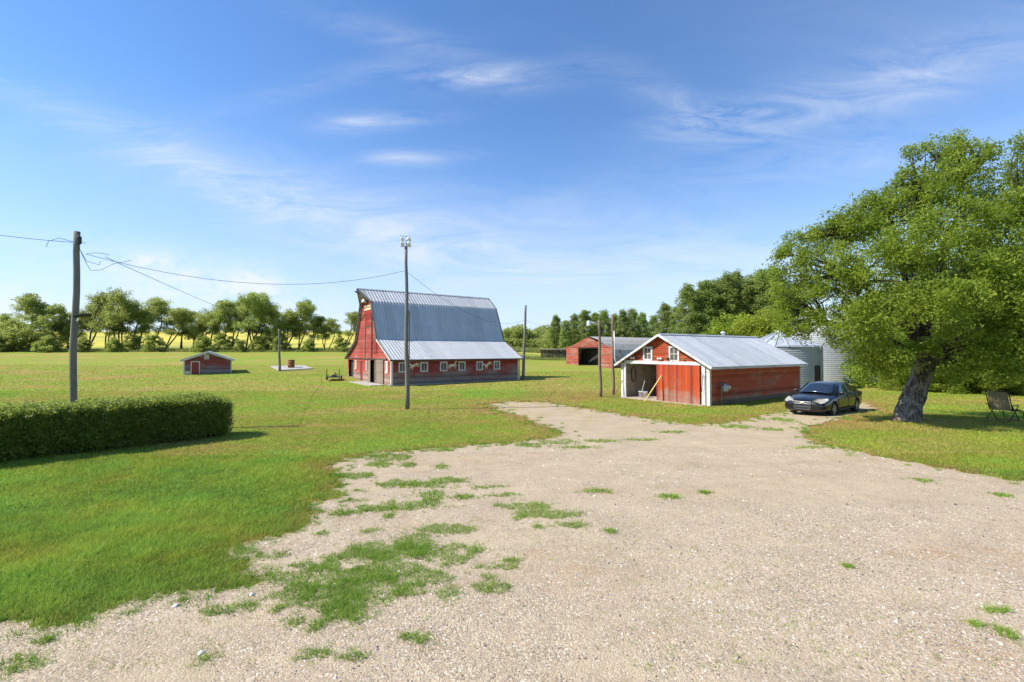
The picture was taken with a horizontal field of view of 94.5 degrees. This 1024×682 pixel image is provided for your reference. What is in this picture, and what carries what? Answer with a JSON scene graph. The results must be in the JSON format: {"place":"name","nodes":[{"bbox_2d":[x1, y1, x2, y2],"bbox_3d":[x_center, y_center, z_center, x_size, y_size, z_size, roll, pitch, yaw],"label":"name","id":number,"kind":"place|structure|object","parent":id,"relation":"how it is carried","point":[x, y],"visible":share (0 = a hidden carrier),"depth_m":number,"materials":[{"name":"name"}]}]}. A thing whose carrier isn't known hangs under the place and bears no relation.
{"place":"outdoors","nodes":[
{"label":"outdoors","id":0,"kind":"place"},
{"bbox_2d":[28,331,544,353],"bbox_3d":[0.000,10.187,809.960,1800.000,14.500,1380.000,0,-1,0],"label":"crop field","id":1,"kind":"structure","parent":0,"point":[99,340],"depth_m":174.22,"materials":[{"name":"yellow plant"}]},
{"bbox_2d":[502,323,558,347],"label":"treeline","id":2,"kind":"object","parent":1,"relation":"on","point":[513,336],"visible":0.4,"depth_m":140.88,"materials":[{"name":"green plant"}]},
{"bbox_2d":[0,401,1023,681],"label":"driveway","id":3,"kind":"structure","parent":0,"point":[752,445],"depth_m":6.53,"materials":[{"name":"beige gravel"}]},
{"bbox_2d":[0,399,1022,681],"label":"weeds","id":4,"kind":"object","parent":3,"relation":"on","point":[364,589],"visible":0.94,"depth_m":6.72,"materials":[{"name":"green plant"}]},
{"bbox_2d":[785,381,861,414],"bbox_3d":[15.186,2.721,23.020,5.084,1.475,2.160,1,-1,-37],"label":"parked car","id":5,"kind":"object","parent":3,"relation":"on","point":[829,397],"visible":1,"depth_m":22.07,"materials":[{"name":"black paint"}]},
{"bbox_2d":[0,347,1023,634],"bbox_3d":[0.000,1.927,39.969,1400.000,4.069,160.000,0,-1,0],"label":"lawn","id":6,"kind":"structure","parent":0,"point":[128,361],"depth_m":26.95,"materials":[{"name":"green plant"}]},
{"bbox_2d":[0,313,25,344],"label":"windbreak tree","id":7,"kind":"object","parent":6,"relation":"on","point":[4,316],"visible":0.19,"depth_m":111.55,"materials":[{"name":"green plant"}]},
{"bbox_2d":[0,333,31,351],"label":"shrub","id":8,"kind":"object","parent":6,"relation":"on","point":[19,346],"visible":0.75,"depth_m":100.31,"materials":[{"name":"green plant"}]},
{"bbox_2d":[0,292,65,348],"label":"windbreak tree","id":9,"kind":"object","parent":6,"relation":"on","point":[30,304],"visible":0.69,"depth_m":102.69,"materials":[{"name":"green plant"}]},
{"bbox_2d":[30,335,59,351],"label":"shrub","id":10,"kind":"object","parent":6,"relation":"on","point":[52,345],"visible":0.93,"depth_m":99.31,"materials":[{"name":"green plant"}]},
{"bbox_2d":[28,303,78,348],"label":"windbreak tree","id":11,"kind":"object","parent":6,"relation":"on","point":[47,311],"visible":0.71,"depth_m":103.43,"materials":[{"name":"green plant"}]},
{"bbox_2d":[51,304,104,344],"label":"windbreak tree","id":12,"kind":"object","parent":6,"relation":"on","point":[82,333],"visible":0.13,"depth_m":108.26,"materials":[{"name":"green plant"}]},
{"bbox_2d":[69,231,92,401],"bbox_3d":[-16.585,-0.309,18.117,0.759,7.845,0.441,0,-1,0],"label":"utility pole","id":13,"kind":"object","parent":6,"relation":"on","point":[76,316],"visible":0.94,"depth_m":18.16,"materials":[{"name":"grey wood"}]},
{"bbox_2d":[79,248,401,283],"bbox_3d":[-11.152,-3.205,21.529,13.137,1.217,0.346,1,-1,-31],"label":"wire","id":14,"kind":"object","parent":13,"relation":"attached to","point":[182,275],"visible":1,"depth_m":19.38,"materials":[{"name":"grey"}]},
{"bbox_2d":[77,336,94,350],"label":"shrub","id":15,"kind":"object","parent":6,"relation":"on","point":[82,342],"visible":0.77,"depth_m":100.68,"materials":[{"name":"green plant"}]},
{"bbox_2d":[78,290,115,342],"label":"windbreak tree","id":16,"kind":"object","parent":6,"relation":"on","point":[98,302],"visible":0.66,"depth_m":106.50,"materials":[{"name":"green plant"}]},
{"bbox_2d":[87,308,125,348],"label":"windbreak tree","id":17,"kind":"object","parent":6,"relation":"on","point":[108,334],"visible":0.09,"depth_m":108.64,"materials":[{"name":"green plant"}]},
{"bbox_2d":[104,336,123,351],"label":"shrub","id":18,"kind":"object","parent":6,"relation":"on","point":[114,342],"visible":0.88,"depth_m":100.34,"materials":[{"name":"green plant"}]},
{"bbox_2d":[86,285,143,342],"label":"windbreak tree","id":19,"kind":"object","parent":6,"relation":"on","point":[125,305],"visible":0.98,"depth_m":104.69,"materials":[{"name":"green plant"}]},
{"bbox_2d":[0,391,234,462],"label":"hedge","id":20,"kind":"object","parent":6,"relation":"on","point":[35,429],"visible":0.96,"depth_m":14.57,"materials":[{"name":"green plant"}]},
{"bbox_2d":[117,334,143,350],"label":"shrub","id":21,"kind":"object","parent":6,"relation":"on","point":[133,342],"visible":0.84,"depth_m":102.25,"materials":[{"name":"green plant"}]},
{"bbox_2d":[111,296,173,348],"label":"windbreak tree","id":22,"kind":"object","parent":6,"relation":"on","point":[157,308],"visible":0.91,"depth_m":107.76,"materials":[{"name":"green plant"}]},
{"bbox_2d":[139,334,168,351],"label":"shrub","id":23,"kind":"object","parent":6,"relation":"on","point":[151,339],"visible":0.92,"depth_m":100.46,"materials":[{"name":"green plant"}]},
{"bbox_2d":[152,307,193,346],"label":"windbreak tree","id":24,"kind":"object","parent":6,"relation":"on","point":[180,313],"visible":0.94,"depth_m":105.22,"materials":[{"name":"green plant"}]},
{"bbox_2d":[167,308,198,348],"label":"windbreak tree","id":25,"kind":"object","parent":6,"relation":"on","point":[192,313],"visible":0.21,"depth_m":111.39,"materials":[{"name":"green plant"}]},
{"bbox_2d":[180,313,220,348],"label":"windbreak tree","id":26,"kind":"object","parent":6,"relation":"on","point":[190,335],"visible":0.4,"depth_m":109.14,"materials":[{"name":"green plant"}]},
{"bbox_2d":[189,335,215,351],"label":"shrub","id":27,"kind":"object","parent":6,"relation":"on","point":[204,343],"visible":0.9,"depth_m":100.48,"materials":[{"name":"green plant"}]},
{"bbox_2d":[180,351,234,374],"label":"garden shed","id":28,"kind":"structure","parent":6,"relation":"on","point":[208,362],"depth_m":56.86,"materials":[{"name":"red wood"}]},
{"bbox_2d":[192,362,198,374],"bbox_3d":[-37.608,3.249,56.245,0.723,1.500,0.040,1,-1,-31],"label":"door","id":29,"kind":"structure","parent":28,"relation":"in","point":[195,365],"depth_m":56.23,"materials":[{"name":"red wood"}]},
{"bbox_2d":[184,298,241,347],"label":"windbreak tree","id":30,"kind":"object","parent":6,"relation":"on","point":[213,319],"visible":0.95,"depth_m":105.19,"materials":[{"name":"green plant"}]},
{"bbox_2d":[210,333,235,350],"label":"shrub","id":31,"kind":"object","parent":6,"relation":"on","point":[221,339],"visible":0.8,"depth_m":103.16,"materials":[{"name":"green plant"}]},
{"bbox_2d":[220,298,249,345],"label":"windbreak tree","id":32,"kind":"object","parent":6,"relation":"on","point":[238,329],"visible":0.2,"depth_m":108.19,"materials":[{"name":"green plant"}]},
{"bbox_2d":[232,338,248,351],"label":"shrub","id":33,"kind":"object","parent":6,"relation":"on","point":[240,346],"visible":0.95,"depth_m":100.53,"materials":[{"name":"green plant"}]},
{"bbox_2d":[231,291,275,348],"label":"windbreak tree","id":34,"kind":"object","parent":6,"relation":"on","point":[254,303],"visible":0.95,"depth_m":102.23,"materials":[{"name":"green plant"}]},
{"bbox_2d":[231,292,281,346],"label":"windbreak tree","id":35,"kind":"object","parent":6,"relation":"on","point":[271,314],"visible":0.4,"depth_m":106.72,"materials":[{"name":"green plant"}]},
{"bbox_2d":[247,334,272,351],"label":"shrub","id":36,"kind":"object","parent":6,"relation":"on","point":[258,342],"visible":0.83,"depth_m":102.34,"materials":[{"name":"green plant"}]},
{"bbox_2d":[261,306,289,344],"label":"windbreak tree","id":37,"kind":"object","parent":6,"relation":"on","point":[271,340],"visible":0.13,"depth_m":111.41,"materials":[{"name":"green plant"}]},
{"bbox_2d":[278,329,280,370],"bbox_3d":[-30.034,1.231,61.182,0.412,5.610,0.328,0,-1,0],"label":"utility pole","id":38,"kind":"object","parent":6,"relation":"on","point":[279,356],"visible":0.94,"depth_m":61.08,"materials":[{"name":"grey wood"}]},
{"bbox_2d":[271,335,292,350],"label":"shrub","id":39,"kind":"object","parent":6,"relation":"on","point":[284,342],"visible":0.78,"depth_m":101.61,"materials":[{"name":"green plant"}]},
{"bbox_2d":[7,346,565,360],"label":"tall grass","id":40,"kind":"structure","parent":6,"relation":"on","point":[527,350],"depth_m":100.90,"materials":[{"name":"green plant"}]},
{"bbox_2d":[271,365,313,370],"bbox_3d":[-30.285,3.801,65.237,4.275,0.729,7.040,1,-1,-35],"label":"concrete pad","id":41,"kind":"object","parent":6,"relation":"on","point":[296,367],"visible":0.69,"depth_m":64.00,"materials":[{"name":"white concrete"}]},
{"bbox_2d":[270,301,317,348],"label":"windbreak tree","id":42,"kind":"object","parent":6,"relation":"on","point":[288,321],"visible":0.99,"depth_m":104.16,"materials":[{"name":"green plant"}]},
{"bbox_2d":[290,297,317,349],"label":"windbreak tree","id":43,"kind":"object","parent":6,"relation":"on","point":[300,329],"visible":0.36,"depth_m":106.85,"materials":[{"name":"green plant"}]},
{"bbox_2d":[300,338,316,351],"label":"shrub","id":44,"kind":"object","parent":6,"relation":"on","point":[307,344],"visible":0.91,"depth_m":100.52,"materials":[{"name":"green plant"}]},
{"bbox_2d":[301,314,326,343],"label":"windbreak tree","id":45,"kind":"object","parent":6,"relation":"on","point":[316,328],"visible":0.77,"depth_m":108.84,"materials":[{"name":"green plant"}]},
{"bbox_2d":[314,317,342,348],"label":"windbreak tree","id":46,"kind":"object","parent":6,"relation":"on","point":[328,327],"visible":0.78,"depth_m":112.02,"materials":[{"name":"green plant"}]},
{"bbox_2d":[325,369,341,379],"bbox_3d":[-17.871,3.383,47.467,1.480,1.100,2.501,0,-1,-14],"label":"trailer","id":47,"kind":"object","parent":6,"relation":"on","point":[334,375],"visible":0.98,"depth_m":47.51,"materials":[{"name":"black metal"}]},
{"bbox_2d":[333,337,350,351],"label":"shrub","id":48,"kind":"object","parent":6,"relation":"on","point":[340,340],"visible":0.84,"depth_m":101.33,"materials":[{"name":"green plant"}]},
{"bbox_2d":[335,311,357,344],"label":"windbreak tree","id":49,"kind":"object","parent":6,"relation":"on","point":[353,319],"visible":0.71,"depth_m":105.82,"materials":[{"name":"green plant"}]},
{"bbox_2d":[400,235,410,409],"bbox_3d":[-5.630,-0.917,24.937,0.611,9.335,0.323,0,-1,0],"label":"light pole","id":50,"kind":"object","parent":6,"relation":"on","point":[407,379],"visible":0.98,"depth_m":24.90,"materials":[{"name":"grey wood"}]},
{"bbox_2d":[344,288,523,385],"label":"barn","id":51,"kind":"structure","parent":6,"relation":"on","point":[450,343],"depth_m":46.83,"materials":[{"name":"galvanised steel"},{"name":"weathered red painted wood"},{"name":"pale concrete"}]},
{"bbox_2d":[365,310,370,325],"bbox_3d":[-14.007,-2.209,46.155,0.030,1.500,1.588,1,-1,-35],"label":"hay door","id":52,"kind":"structure","parent":51,"relation":"in","point":[368,313],"depth_m":46.06,"materials":[{"name":"red wood"}]},
{"bbox_2d":[366,327,370,357],"bbox_3d":[-13.982,0.141,46.124,0.030,3.000,1.588,1,-1,-35],"label":"hay door","id":53,"kind":"structure","parent":51,"relation":"in","point":[368,329],"depth_m":46.06,"materials":[{"name":"red wood"}]},
{"bbox_2d":[374,360,383,383],"bbox_3d":[-12.232,2.855,43.548,0.060,2.230,2.250,1,-1,-35],"label":"door","id":54,"kind":"structure","parent":51,"relation":"in","point":[379,364],"depth_m":43.44,"materials":[{"name":"grey wood"}]},
{"bbox_2d":[398,362,404,372],"bbox_3d":[-9.647,2.324,41.806,0.760,0.900,0.100,1,-1,-35],"label":"window","id":55,"kind":"structure","parent":51,"relation":"in","point":[400,368],"depth_m":41.72,"materials":[{"name":"white paint"}]},
{"bbox_2d":[420,362,427,371],"bbox_3d":[-7.974,2.348,42.986,0.760,0.900,0.100,1,-1,-35],"label":"window","id":56,"kind":"structure","parent":51,"relation":"in","point":[422,364],"depth_m":42.98,"materials":[{"name":"white paint"}]},
{"bbox_2d":[458,361,465,370],"bbox_3d":[-4.780,2.394,45.241,0.760,0.900,0.100,1,-1,-35],"label":"window","id":57,"kind":"structure","parent":51,"relation":"in","point":[463,363],"depth_m":45.25,"materials":[{"name":"white paint"}]},
{"bbox_2d":[521,305,526,379],"bbox_3d":[1.262,0.219,49.609,0.578,7.970,0.340,0,-1,0],"label":"utility pole","id":58,"kind":"object","parent":6,"relation":"on","point":[523,355],"visible":0.94,"depth_m":49.48,"materials":[{"name":"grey wood"}]},
{"bbox_2d":[539,349,565,358],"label":"wood shed","id":59,"kind":"structure","parent":6,"relation":"on","point":[547,353],"depth_m":103.72,"materials":[{"name":"wood"}]},
{"bbox_2d":[547,314,561,354],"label":"poplar tree","id":60,"kind":"object","parent":6,"relation":"on","point":[556,320],"visible":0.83,"depth_m":117.55,"materials":[{"name":"green plant"}]},
{"bbox_2d":[558,320,573,356],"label":"poplar tree","id":61,"kind":"object","parent":6,"relation":"on","point":[564,330],"visible":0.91,"depth_m":111.44,"materials":[{"name":"green plant"}]},
{"bbox_2d":[567,312,580,344],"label":"poplar tree","id":62,"kind":"object","parent":6,"relation":"on","point":[573,324],"visible":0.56,"depth_m":115.48,"materials":[{"name":"green plant"}]},
{"bbox_2d":[575,309,594,341],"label":"poplar tree","id":63,"kind":"object","parent":6,"relation":"on","point":[583,317],"visible":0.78,"depth_m":111.38,"materials":[{"name":"green plant"}]},
{"bbox_2d":[535,330,644,353],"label":"undergrowth","id":64,"kind":"object","parent":6,"relation":"on","point":[544,344],"visible":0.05,"depth_m":122.71,"materials":[{"name":"green plant"}]},
{"bbox_2d":[586,312,598,337],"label":"poplar tree","id":65,"kind":"object","parent":6,"relation":"on","point":[595,315],"visible":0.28,"depth_m":117.35,"materials":[{"name":"green plant"}]},
{"bbox_2d":[586,320,601,396],"bbox_3d":[5.551,1.259,31.944,1.065,5.288,0.340,0,-1,0],"label":"lamp pole","id":66,"kind":"object","parent":6,"relation":"on","point":[599,358],"visible":0.97,"depth_m":31.88,"materials":[{"name":"brown wood"}]},
{"bbox_2d":[593,309,611,336],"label":"poplar tree","id":67,"kind":"object","parent":6,"relation":"on","point":[603,316],"visible":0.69,"depth_m":112.55,"materials":[{"name":"green plant"}]},
{"bbox_2d":[566,336,650,367],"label":"machine shed","id":68,"kind":"structure","parent":6,"relation":"on","point":[584,351],"depth_m":88.49,"materials":[{"name":"red wood"}]},
{"bbox_2d":[607,313,618,336],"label":"poplar tree","id":69,"kind":"object","parent":6,"relation":"on","point":[615,322],"visible":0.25,"depth_m":117.58,"materials":[{"name":"green plant"}]},
{"bbox_2d":[611,315,615,394],"bbox_3d":[7.311,1.060,33.265,0.638,5.728,0.242,0,-1,0],"label":"service pole","id":70,"kind":"object","parent":6,"relation":"on","point":[613,354],"visible":0.86,"depth_m":33.19,"materials":[{"name":"grey wood"}]},
{"bbox_2d":[615,308,632,336],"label":"poplar tree","id":71,"kind":"object","parent":6,"relation":"on","point":[624,323],"visible":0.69,"depth_m":111.48,"materials":[{"name":"green plant"}]},
{"bbox_2d":[622,307,641,337],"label":"poplar tree","id":72,"kind":"object","parent":6,"relation":"on","point":[633,313],"visible":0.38,"depth_m":117.32,"materials":[{"name":"green plant"}]},
{"bbox_2d":[633,312,652,337],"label":"poplar tree","id":73,"kind":"object","parent":6,"relation":"on","point":[641,318],"visible":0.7,"depth_m":112.45,"materials":[{"name":"green plant"}]},
{"bbox_2d":[648,315,658,337],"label":"poplar tree","id":74,"kind":"object","parent":6,"relation":"on","point":[652,320],"visible":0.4,"depth_m":115.64,"materials":[{"name":"green plant"}]},
{"bbox_2d":[650,301,673,336],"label":"poplar tree","id":75,"kind":"object","parent":6,"relation":"on","point":[665,308],"visible":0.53,"depth_m":97.61,"materials":[{"name":"green plant"}]},
{"bbox_2d":[665,306,683,333],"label":"poplar tree","id":76,"kind":"object","parent":6,"relation":"on","point":[672,321],"visible":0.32,"depth_m":95.70,"materials":[{"name":"green plant"}]},
{"bbox_2d":[670,282,703,334],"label":"poplar tree","id":77,"kind":"object","parent":6,"relation":"on","point":[688,296],"visible":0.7,"depth_m":83.23,"materials":[{"name":"green plant"}]},
{"bbox_2d":[688,279,722,334],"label":"poplar tree","id":78,"kind":"object","parent":6,"relation":"on","point":[707,291],"visible":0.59,"depth_m":83.13,"materials":[{"name":"green plant"}]},
{"bbox_2d":[614,331,807,405],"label":"garage","id":79,"kind":"structure","parent":6,"relation":"on","point":[694,369],"depth_m":29.12,"materials":[{"name":"metal"},{"name":"weathered red painted wood"},{"name":"white paint"}]},
{"bbox_2d":[643,347,652,360],"bbox_3d":[8.542,0.794,29.795,0.090,0.880,0.720,1,-1,-35],"label":"window","id":80,"kind":"structure","parent":79,"relation":"in","point":[646,356],"depth_m":29.78,"materials":[{"name":"white paint"}]},
{"bbox_2d":[669,346,679,360],"bbox_3d":[9.655,0.772,28.221,0.090,0.940,0.720,1,-1,-35],"label":"window","id":81,"kind":"structure","parent":79,"relation":"in","point":[674,354],"depth_m":28.22,"materials":[{"name":"white paint"}]},
{"bbox_2d":[656,365,702,404],"bbox_3d":[9.783,2.518,27.779,0.119,2.190,3.153,1,-1,-35],"label":"sliding door","id":82,"kind":"structure","parent":79,"relation":"in","point":[677,383],"depth_m":27.76,"materials":[{"name":"red"}]},
{"bbox_2d":[721,382,730,404],"bbox_3d":[12.048,3.006,26.767,0.996,1.337,0.480,1,-1,-35],"label":"gas meter","id":83,"kind":"object","parent":79,"relation":"attached to","point":[725,387],"visible":0.98,"depth_m":26.53,"materials":[{"name":"grey metal"}]},
{"bbox_2d":[709,270,744,334],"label":"poplar tree","id":84,"kind":"object","parent":6,"relation":"on","point":[729,287],"visible":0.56,"depth_m":83.21,"materials":[{"name":"green plant"}]},
{"bbox_2d":[699,312,756,335],"bbox_3d":[29.309,0.888,62.033,9.262,9.455,9.291,0,-1,-20],"label":"broadleaf tree","id":85,"kind":"object","parent":6,"relation":"on","point":[724,325],"visible":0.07,"depth_m":61.64,"materials":[{"name":"green plant"}]},
{"bbox_2d":[722,268,745,323],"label":"poplar tree","id":86,"kind":"object","parent":6,"relation":"on","point":[738,275],"visible":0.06,"depth_m":87.43,"materials":[{"name":"green plant"}]},
{"bbox_2d":[734,277,762,317],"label":"poplar tree","id":87,"kind":"object","parent":6,"relation":"on","point":[746,291],"visible":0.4,"depth_m":83.02,"materials":[{"name":"green plant"}]},
{"bbox_2d":[725,307,794,337],"bbox_3d":[30.187,0.427,58.041,8.229,9.218,9.277,1,-2,-39],"label":"broadleaf tree","id":88,"kind":"object","parent":6,"relation":"on","point":[752,324],"visible":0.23,"depth_m":57.52,"materials":[{"name":"green plant"}]},
{"bbox_2d":[746,268,773,319],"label":"poplar tree","id":89,"kind":"object","parent":6,"relation":"on","point":[759,271],"visible":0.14,"depth_m":83.13,"materials":[{"name":"green plant"}]},
{"bbox_2d":[751,263,787,323],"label":"poplar tree","id":90,"kind":"object","parent":6,"relation":"on","point":[761,284],"visible":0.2,"depth_m":81.64,"materials":[{"name":"green plant"}]},
{"bbox_2d":[774,280,799,318],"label":"poplar tree","id":91,"kind":"object","parent":6,"relation":"on","point":[785,281],"visible":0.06,"depth_m":81.26,"materials":[{"name":"green plant"}]},
{"bbox_2d":[759,331,823,387],"bbox_3d":[22.932,1.569,40.477,6.329,5.090,6.329,0,-1,0],"label":"grain bin","id":92,"kind":"object","parent":6,"relation":"on","point":[810,355],"visible":0.34,"depth_m":37.66,"materials":[{"name":"metal"}]},
{"bbox_2d":[815,366,820,381],"bbox_3d":[24.371,2.659,37.748,0.640,1.400,0.070,1,-1,-28],"label":"bin door","id":93,"kind":"structure","parent":92,"relation":"in","point":[817,368],"depth_m":37.67,"materials":[{"name":"grey metal"}]},
{"bbox_2d":[782,306,876,383],"bbox_3d":[31.249,0.369,47.002,8.029,7.640,8.029,0,-1,0],"label":"grain bin","id":94,"kind":"object","parent":6,"relation":"on","point":[832,358],"visible":0.2,"depth_m":43.55,"materials":[{"name":"metal"}]},
{"bbox_2d":[762,127,1023,421],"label":"maple tree","id":95,"kind":"object","parent":6,"relation":"on","point":[926,292],"visible":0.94,"depth_m":17.89,"materials":[{"name":"green plant"}]},
{"bbox_2d":[837,285,958,387],"bbox_3d":[32.094,0.103,39.894,6.829,10.365,8.714,1,-2,-40],"label":"shade tree","id":96,"kind":"object","parent":6,"relation":"on","point":[861,377],"visible":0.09,"depth_m":40.28,"materials":[{"name":"green plant"}]},
{"bbox_2d":[877,361,941,390],"bbox_3d":[30.406,2.769,36.397,4.048,3.284,3.139,0,-1,13],"label":"shade tree","id":97,"kind":"object","parent":6,"relation":"on","point":[896,381],"visible":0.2,"depth_m":36.47,"materials":[{"name":"green plant"}]},
{"bbox_2d":[869,301,972,391],"bbox_3d":[33.575,0.193,38.415,7.215,11.322,9.304,-1,-2,43],"label":"shade tree","id":98,"kind":"object","parent":6,"relation":"on","point":[910,342],"visible":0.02,"depth_m":36.45,"materials":[{"name":"green plant"}]},
{"bbox_2d":[928,347,978,393],"bbox_3d":[32.418,2.357,35.393,5.075,4.024,3.977,0,-1,-10],"label":"shade tree","id":99,"kind":"object","parent":6,"relation":"on","point":[935,383],"visible":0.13,"depth_m":34.45,"materials":[{"name":"green plant"}]},
{"bbox_2d":[896,272,1023,392],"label":"shade tree","id":100,"kind":"object","parent":6,"relation":"on","point":[978,378],"visible":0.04,"depth_m":34.23,"materials":[{"name":"green plant"}]},
{"bbox_2d":[944,352,1019,394],"bbox_3d":[33.737,2.470,34.174,4.287,3.853,4.541,-1,-1,30],"label":"shade tree","id":101,"kind":"object","parent":6,"relation":"on","point":[985,384],"visible":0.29,"depth_m":33.66,"materials":[{"name":"green plant"}]},
{"bbox_2d":[955,129,1023,387],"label":"maple tree","id":102,"kind":"object","parent":6,"relation":"on","point":[1010,325],"visible":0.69,"depth_m":16.68,"materials":[{"name":"green plant"}]},
{"bbox_2d":[982,363,1023,395],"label":"shade tree","id":103,"kind":"object","parent":6,"relation":"on","point":[1015,388],"visible":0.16,"depth_m":32.88,"materials":[{"name":"green plant"}]},
{"bbox_2d":[985,390,1023,421],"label":"patio chair","id":104,"kind":"object","parent":6,"relation":"on","point":[998,400],"visible":0.99,"depth_m":18.86,"materials":[{"name":"grey fabric"}]},
{"bbox_2d":[0,0,1023,354],"label":"sky","id":105,"kind":"structure","parent":0,"point":[564,158],"materials":[{"name":"blue"}]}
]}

